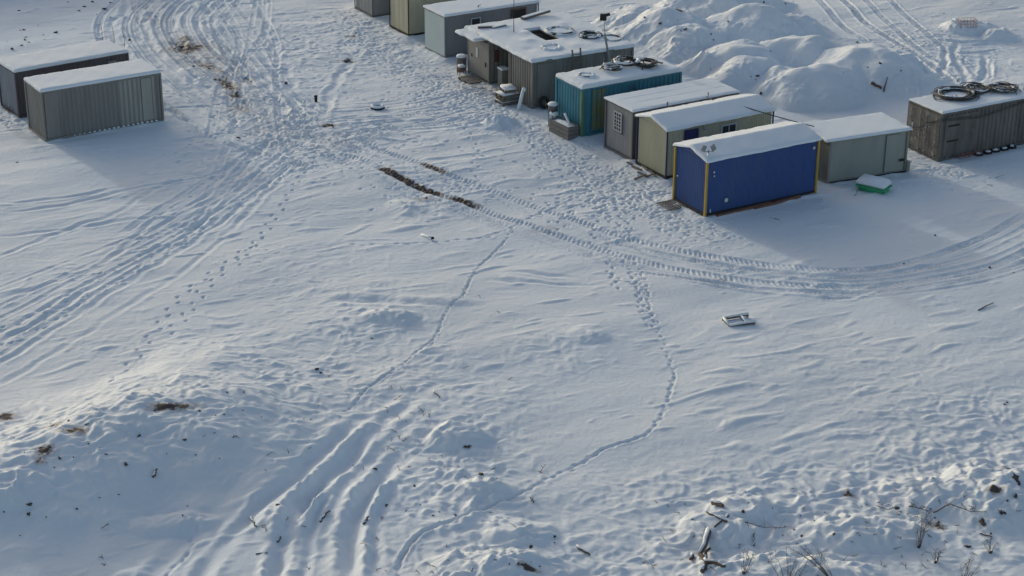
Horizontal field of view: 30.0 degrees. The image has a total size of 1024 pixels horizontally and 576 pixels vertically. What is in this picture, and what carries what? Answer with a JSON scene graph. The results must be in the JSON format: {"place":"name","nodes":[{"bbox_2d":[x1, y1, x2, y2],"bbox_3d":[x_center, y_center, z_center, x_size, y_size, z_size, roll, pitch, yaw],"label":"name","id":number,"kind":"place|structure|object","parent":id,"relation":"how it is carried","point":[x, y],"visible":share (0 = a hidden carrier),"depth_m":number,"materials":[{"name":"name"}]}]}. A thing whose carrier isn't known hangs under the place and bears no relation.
{"place":"outdoors","nodes":[
{"label":"outdoors","id":0,"kind":"place"},
{"bbox_2d":[0,0,1023,575],"bbox_3d":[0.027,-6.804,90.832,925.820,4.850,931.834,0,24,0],"label":"snow ground","id":1,"kind":"structure","parent":0,"point":[184,260],"depth_m":77.00,"materials":[{"name":"white snow"}]},
{"bbox_2d":[0,39,128,117],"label":"shipping container","id":2,"kind":"object","parent":1,"relation":"on","point":[15,70],"visible":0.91,"depth_m":101.14,"materials":[{"name":"metal"}]},
{"bbox_2d":[24,58,163,141],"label":"shipping container","id":3,"kind":"object","parent":1,"relation":"on","point":[76,102],"visible":1,"depth_m":97.89,"materials":[{"name":"grey metal"}]},
{"bbox_2d":[319,510,329,521],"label":"branch","id":4,"kind":"object","parent":1,"relation":"on","point":[322,517],"visible":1,"depth_m":62.78,"materials":[{"name":"brown plant"}]},
{"bbox_2d":[354,0,390,17],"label":"site cabin","id":5,"kind":"object","parent":1,"relation":"on","point":[374,8],"visible":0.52,"depth_m":118.97,"materials":[{"name":"white metal"}]},
{"bbox_2d":[370,103,384,110],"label":"old tyre","id":6,"kind":"object","parent":1,"relation":"on","point":[377,106],"visible":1,"depth_m":102.28,"materials":[{"name":"black rubber"}]},
{"bbox_2d":[389,0,455,35],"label":"site cabin","id":7,"kind":"object","parent":1,"relation":"on","point":[407,18],"visible":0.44,"depth_m":114.97,"materials":[{"name":"white metal"}]},
{"bbox_2d":[421,233,433,239],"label":"snowy stick","id":8,"kind":"object","parent":1,"relation":"on","point":[431,237],"visible":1,"depth_m":85.36,"materials":[{"name":"brown"}]},
{"bbox_2d":[457,64,465,73],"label":"junk stool","id":9,"kind":"object","parent":1,"relation":"on","point":[462,66],"visible":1,"depth_m":107.78,"materials":[{"name":"brown metal"}]},
{"bbox_2d":[456,54,466,72],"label":"metal drum","id":10,"kind":"object","parent":1,"relation":"on","point":[460,58],"visible":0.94,"depth_m":108.20,"materials":[{"name":"white metal"}]},
{"bbox_2d":[458,74,483,83],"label":"pallet","id":11,"kind":"object","parent":1,"relation":"on","point":[468,77],"visible":1,"depth_m":106.80,"materials":[{"name":"wood"}]},
{"bbox_2d":[423,0,540,57],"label":"site cabin","id":12,"kind":"object","parent":1,"relation":"on","point":[444,21],"visible":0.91,"depth_m":111.19,"materials":[{"name":"grey metal"}]},
{"bbox_2d":[471,17,480,24],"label":"window","id":13,"kind":"structure","parent":12,"relation":"in","point":[477,20],"depth_m":110.96,"materials":[{"name":"white glass"}]},
{"bbox_2d":[511,7,525,18],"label":"boarded window","id":14,"kind":"structure","parent":12,"relation":"in","point":[515,13],"depth_m":112.30,"materials":[{"name":"wood"}]},
{"bbox_2d":[495,99,518,106],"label":"pallet","id":15,"kind":"object","parent":1,"relation":"on","point":[507,102],"visible":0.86,"depth_m":102.78,"materials":[{"name":"brown wood"}]},
{"bbox_2d":[496,95,519,102],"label":"pallet","id":16,"kind":"object","parent":15,"relation":"on","point":[507,99],"visible":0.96,"depth_m":102.76,"materials":[{"name":"brown wood"}]},
{"bbox_2d":[495,91,519,99],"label":"pallet","id":17,"kind":"object","parent":16,"relation":"on","point":[502,95],"visible":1,"depth_m":102.64,"materials":[{"name":"brown wood"}]},
{"bbox_2d":[500,84,515,93],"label":"pallet","id":18,"kind":"object","parent":17,"relation":"on","point":[507,88],"visible":1,"depth_m":102.72,"materials":[{"name":"brown wood"}]},
{"bbox_2d":[517,87,525,109],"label":"leaning post","id":19,"kind":"object","parent":1,"relation":"on","point":[523,90],"visible":1,"depth_m":101.98,"materials":[{"name":"brown wood"}]},
{"bbox_2d":[538,96,549,108],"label":"old tyre","id":20,"kind":"object","parent":1,"relation":"on","point":[541,99],"visible":0.83,"depth_m":102.08,"materials":[{"name":"black rubber"}]},
{"bbox_2d":[455,12,634,108],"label":"container shed","id":21,"kind":"structure","parent":1,"relation":"on","point":[519,58],"depth_m":104.22,"materials":[{"name":"grey paint"}]},
{"bbox_2d":[478,25,494,28],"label":"plank","id":22,"kind":"object","parent":21,"relation":"on","point":[484,26],"visible":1,"depth_m":106.52,"materials":[{"name":"brown"}]},
{"bbox_2d":[492,24,506,28],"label":"plank","id":23,"kind":"object","parent":21,"relation":"on","point":[498,26],"visible":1,"depth_m":106.53,"materials":[{"name":"brown wood"}]},
{"bbox_2d":[521,9,550,19],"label":"plank","id":24,"kind":"object","parent":21,"relation":"on","point":[534,14],"visible":1,"depth_m":108.63,"materials":[{"name":"brown wood"}]},
{"bbox_2d":[540,43,562,50],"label":"hose coil","id":25,"kind":"object","parent":21,"relation":"on","point":[558,47],"visible":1,"depth_m":103.12,"materials":[{"name":"white"}]},
{"bbox_2d":[544,25,574,35],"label":"hose coil","id":26,"kind":"object","parent":21,"relation":"on","point":[547,29],"visible":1,"depth_m":105.70,"materials":[{"name":"white"}]},
{"bbox_2d":[579,30,602,38],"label":"hose coil","id":27,"kind":"object","parent":21,"relation":"on","point":[586,32],"visible":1,"depth_m":104.95,"materials":[{"name":"black"}]},
{"bbox_2d":[600,34,623,41],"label":"hose coil","id":28,"kind":"object","parent":21,"relation":"on","point":[620,38],"visible":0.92,"depth_m":104.68,"materials":[{"name":"white"}]},
{"bbox_2d":[549,116,578,140],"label":"wooden crate","id":29,"kind":"object","parent":1,"relation":"on","point":[559,126],"visible":1,"depth_m":97.64,"materials":[{"name":"white wood"}]},
{"bbox_2d":[571,48,581,70],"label":"ladder","id":30,"kind":"object","parent":1,"relation":"on","point":[573,61],"visible":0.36,"depth_m":102.33,"materials":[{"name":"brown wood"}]},
{"bbox_2d":[576,544,589,555],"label":"branch","id":31,"kind":"object","parent":1,"relation":"on","point":[582,549],"visible":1,"depth_m":61.10,"materials":[{"name":"brown plant"}]},
{"bbox_2d":[555,56,681,136],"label":"shipping container","id":32,"kind":"object","parent":1,"relation":"on","point":[580,101],"visible":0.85,"depth_m":98.03,"materials":[{"name":"teal metal"}]},
{"bbox_2d":[576,71,595,77],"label":"hose coil","id":33,"kind":"object","parent":32,"relation":"on","point":[592,75],"visible":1,"depth_m":97.87,"materials":[{"name":"white"}]},
{"bbox_2d":[599,61,622,70],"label":"hose coil","id":34,"kind":"object","parent":32,"relation":"on","point":[605,65],"visible":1,"depth_m":98.65,"materials":[{"name":"black"}]},
{"bbox_2d":[611,56,640,66],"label":"hose coil","id":35,"kind":"object","parent":32,"relation":"on","point":[616,60],"visible":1,"depth_m":99.08,"materials":[{"name":"black"}]},
{"bbox_2d":[629,58,657,69],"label":"hose coil","id":36,"kind":"object","parent":32,"relation":"on","point":[653,63],"visible":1,"depth_m":99.22,"materials":[{"name":"black"}]},
{"bbox_2d":[656,199,686,210],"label":"drain grating","id":37,"kind":"object","parent":1,"relation":"on","point":[671,205],"visible":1,"depth_m":88.95,"materials":[{"name":"grey metal"}]},
{"bbox_2d":[604,78,740,159],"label":"site cabin","id":38,"kind":"object","parent":1,"relation":"on","point":[620,118],"visible":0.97,"depth_m":95.50,"materials":[{"name":"white"}]},
{"bbox_2d":[613,110,621,132],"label":"barred window","id":39,"kind":"structure","parent":38,"relation":"in","point":[617,126],"depth_m":95.03,"materials":[{"name":"white paint"}]},
{"bbox_2d":[689,552,693,560],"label":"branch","id":40,"kind":"object","parent":1,"relation":"on","point":[691,557],"visible":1,"depth_m":60.61,"materials":[{"name":"brown plant"}]},
{"bbox_2d":[698,527,711,570],"bbox_3d":[6.099,8.308,60.626,0.358,0.245,2.418,4,24,8],"label":"branch","id":41,"kind":"object","parent":1,"relation":"on","point":[706,538],"visible":1,"depth_m":60.75,"materials":[{"name":"brown plant"}]},
{"bbox_2d":[700,547,710,572],"bbox_3d":[6.122,8.549,60.249,0.224,0.329,1.712,5,24,10],"label":"branch","id":42,"kind":"object","parent":1,"relation":"on","point":[702,569],"visible":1,"depth_m":59.92,"materials":[{"name":"brown plant"}]},
{"bbox_2d":[703,557,725,567],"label":"branch","id":43,"kind":"object","parent":42,"relation":"on","point":[711,561],"visible":1,"depth_m":59.76,"materials":[{"name":"brown plant"}]},
{"bbox_2d":[635,94,776,178],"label":"site cabin","id":44,"kind":"object","parent":1,"relation":"on","point":[662,131],"visible":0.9,"depth_m":92.99,"materials":[{"name":"white"}]},
{"bbox_2d":[684,128,698,140],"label":"shuttered window","id":45,"kind":"structure","parent":44,"relation":"in","point":[690,134],"depth_m":92.17,"materials":[{"name":"blue metal"}]},
{"bbox_2d":[721,122,736,133],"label":"window","id":46,"kind":"structure","parent":44,"relation":"in","point":[731,127],"depth_m":93.23,"materials":[{"name":"white paint"}]},
{"bbox_2d":[744,106,813,126],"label":"cable","id":47,"kind":"object","parent":44,"relation":"attached to","point":[776,116],"visible":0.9,"depth_m":93.26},
{"bbox_2d":[706,511,727,522],"bbox_3d":[6.668,7.456,62.239,0.867,0.112,0.090,21,31,38],"label":"branch","id":48,"kind":"object","parent":1,"relation":"on","point":[721,518],"visible":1,"depth_m":62.15,"materials":[{"name":"brown plant"}]},
{"bbox_2d":[711,499,723,506],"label":"branch","id":49,"kind":"object","parent":1,"relation":"on","point":[717,503],"visible":1,"depth_m":63.27,"materials":[{"name":"brown plant"}]},
{"bbox_2d":[714,513,729,527],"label":"branch","id":50,"kind":"object","parent":1,"relation":"on","point":[727,515],"visible":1,"depth_m":62.06,"materials":[{"name":"brown plant"}]},
{"bbox_2d":[722,312,755,326],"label":"pallet","id":51,"kind":"object","parent":1,"relation":"on","point":[742,320],"visible":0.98,"depth_m":77.23,"materials":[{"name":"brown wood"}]},
{"bbox_2d":[715,201,770,216],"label":"timber beam","id":52,"kind":"structure","parent":1,"relation":"on","point":[738,210],"depth_m":88.30,"materials":[{"name":"brown wood"}]},
{"bbox_2d":[672,121,821,216],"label":"site cabin","id":53,"kind":"object","parent":1,"relation":"on","point":[739,169],"visible":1,"depth_m":88.50,"materials":[{"name":"blue metal"}]},
{"bbox_2d":[701,144,715,156],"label":"floodlight","id":54,"kind":"object","parent":53,"relation":"attached to","point":[712,147],"visible":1,"depth_m":86.68,"materials":[{"name":"metal"}]},
{"bbox_2d":[739,549,757,574],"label":"bare shrub","id":55,"kind":"object","parent":1,"relation":"on","point":[744,572],"visible":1,"depth_m":59.07,"materials":[{"name":"brown plant"}]},
{"bbox_2d":[740,515,784,527],"bbox_3d":[8.284,7.623,62.325,1.795,0.481,0.729,0,24,0],"label":"branch","id":56,"kind":"object","parent":1,"relation":"on","point":[764,523],"visible":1,"depth_m":62.23,"materials":[{"name":"brown plant"}]},
{"bbox_2d":[754,195,800,209],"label":"timber beam","id":57,"kind":"structure","parent":1,"relation":"on","point":[781,201],"depth_m":89.31,"materials":[{"name":"brown wood"}]},
{"bbox_2d":[767,543,811,575],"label":"bare shrub","id":58,"kind":"object","parent":1,"relation":"on","point":[788,565],"visible":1,"depth_m":58.39,"materials":[{"name":"brown plant"}]},
{"bbox_2d":[781,534,831,575],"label":"bare shrub","id":59,"kind":"object","parent":1,"relation":"on","point":[823,570],"visible":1,"depth_m":58.76,"materials":[{"name":"brown plant"}]},
{"bbox_2d":[805,112,912,183],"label":"site cabin","id":60,"kind":"object","parent":1,"relation":"on","point":[857,147],"visible":0.91,"depth_m":92.51,"materials":[{"name":"white metal"}]},
{"bbox_2d":[884,134,898,171],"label":"door","id":61,"kind":"structure","parent":60,"relation":"in","point":[892,142],"depth_m":92.89,"materials":[{"name":"white metal"}]},
{"bbox_2d":[855,174,892,193],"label":"green trough","id":62,"kind":"object","parent":1,"relation":"on","point":[871,183],"visible":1,"depth_m":90.36,"materials":[{"name":"plastic"}]},
{"bbox_2d":[871,82,881,88],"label":"log","id":63,"kind":"object","parent":1,"relation":"on","point":[875,84],"visible":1,"depth_m":104.15,"materials":[{"name":"brown wood"}]},
{"bbox_2d":[909,499,929,510],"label":"branch","id":64,"kind":"object","parent":1,"relation":"on","point":[917,507],"visible":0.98,"depth_m":63.22,"materials":[{"name":"brown plant"}]},
{"bbox_2d":[913,508,935,548],"bbox_3d":[13.170,7.665,60.992,0.864,1.563,0.845,0,24,0],"label":"bare shrub","id":65,"kind":"object","parent":1,"relation":"on","point":[923,528],"visible":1,"depth_m":61.00,"materials":[{"name":"brown plant"}]},
{"bbox_2d":[924,542,942,563],"bbox_3d":[13.343,8.418,60.269,0.610,0.687,0.730,12,26,25],"label":"bare shrub","id":66,"kind":"object","parent":1,"relation":"on","point":[938,556],"visible":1,"depth_m":60.28,"materials":[{"name":"brown plant"}]},
{"bbox_2d":[933,496,985,512],"bbox_3d":[14.810,7.216,63.047,1.702,0.478,0.586,7,24,14],"label":"branch","id":67,"kind":"object","parent":1,"relation":"on","point":[957,506],"visible":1,"depth_m":62.99,"materials":[{"name":"brown plant"}]},
{"bbox_2d":[907,82,1023,161],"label":"shipping container","id":68,"kind":"object","parent":1,"relation":"on","point":[990,120],"visible":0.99,"depth_m":95.94,"materials":[{"name":"brown paint"}]},
{"bbox_2d":[908,103,925,151],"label":"door","id":69,"kind":"structure","parent":68,"relation":"in","point":[916,113],"depth_m":96.19,"materials":[{"name":"paint"}]},
{"bbox_2d":[921,110,940,158],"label":"door","id":70,"kind":"structure","parent":68,"relation":"in","point":[930,137],"depth_m":95.31,"materials":[{"name":"paint"}]},
{"bbox_2d":[931,86,979,101],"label":"hose coil","id":71,"kind":"object","parent":68,"relation":"on","point":[939,91],"visible":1,"depth_m":96.63,"materials":[{"name":"black"}]},
{"bbox_2d":[960,82,991,94],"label":"hose coil","id":72,"kind":"object","parent":68,"relation":"on","point":[982,86],"visible":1,"depth_m":97.68,"materials":[{"name":"black"}]},
{"bbox_2d":[986,81,1020,94],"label":"hose coil","id":73,"kind":"object","parent":68,"relation":"on","point":[995,89],"visible":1,"depth_m":97.47,"materials":[{"name":"black"}]},
{"bbox_2d":[957,17,977,26],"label":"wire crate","id":74,"kind":"object","parent":1,"relation":"on","point":[970,21],"visible":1,"depth_m":116.04,"materials":[{"name":"grey"}]},
{"bbox_2d":[956,148,982,158],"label":"metal rack","id":75,"kind":"object","parent":1,"relation":"on","point":[969,154],"visible":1,"depth_m":95.75,"materials":[{"name":"grey metal"}]},
{"bbox_2d":[958,558,981,575],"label":"bare shrub","id":76,"kind":"object","parent":1,"relation":"on","point":[970,569],"visible":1,"depth_m":59.33,"materials":[{"name":"brown plant"}]},
{"bbox_2d":[979,518,985,525],"bbox_3d":[15.386,7.652,62.399,0.258,0.242,0.316,-21,31,-40],"label":"earth chunk","id":77,"kind":"object","parent":1,"relation":"on","point":[982,521],"visible":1,"depth_m":62.35,"materials":[{"name":"soil"}]},
{"bbox_2d":[983,150,992,154],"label":"old tyre","id":78,"kind":"object","parent":1,"relation":"on","point":[986,152],"visible":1,"depth_m":96.25,"materials":[{"name":"black rubber"}]},
{"bbox_2d":[983,536,997,553],"bbox_3d":[15.309,8.225,60.921,0.384,0.608,0.815,-17,29,-35],"label":"bare shrub","id":79,"kind":"object","parent":1,"relation":"on","point":[990,552],"visible":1,"depth_m":60.97,"materials":[{"name":"brown plant"}]},
{"bbox_2d":[990,148,999,152],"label":"old tyre","id":80,"kind":"object","parent":1,"relation":"on","point":[995,150],"visible":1,"depth_m":96.55,"materials":[{"name":"black rubber"}]},
{"bbox_2d":[1000,147,1008,150],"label":"old tyre","id":81,"kind":"object","parent":1,"relation":"on","point":[1004,149],"visible":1,"depth_m":96.78,"materials":[{"name":"black rubber"}]},
{"bbox_2d":[1007,144,1016,148],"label":"old tyre","id":82,"kind":"object","parent":1,"relation":"on","point":[1010,146],"visible":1,"depth_m":97.01,"materials":[{"name":"black rubber"}]},
{"bbox_2d":[1012,473,1019,481],"bbox_3d":[16.906,6.355,64.200,0.261,0.199,0.535,-10,26,-23],"label":"earth chunk","id":83,"kind":"object","parent":1,"relation":"on","point":[1015,477],"visible":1,"depth_m":64.07,"materials":[{"name":"soil"}]},
{"bbox_2d":[545,101,558,126],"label":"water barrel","id":84,"kind":"object","parent":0,"point":[552,106],"visible":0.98,"depth_m":98.67,"materials":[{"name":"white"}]},
{"bbox_2d":[600,13,609,61],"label":"floodlight pole","id":85,"kind":"object","parent":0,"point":[603,16],"visible":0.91,"depth_m":102.79,"materials":[{"name":"metal"}]}
]}

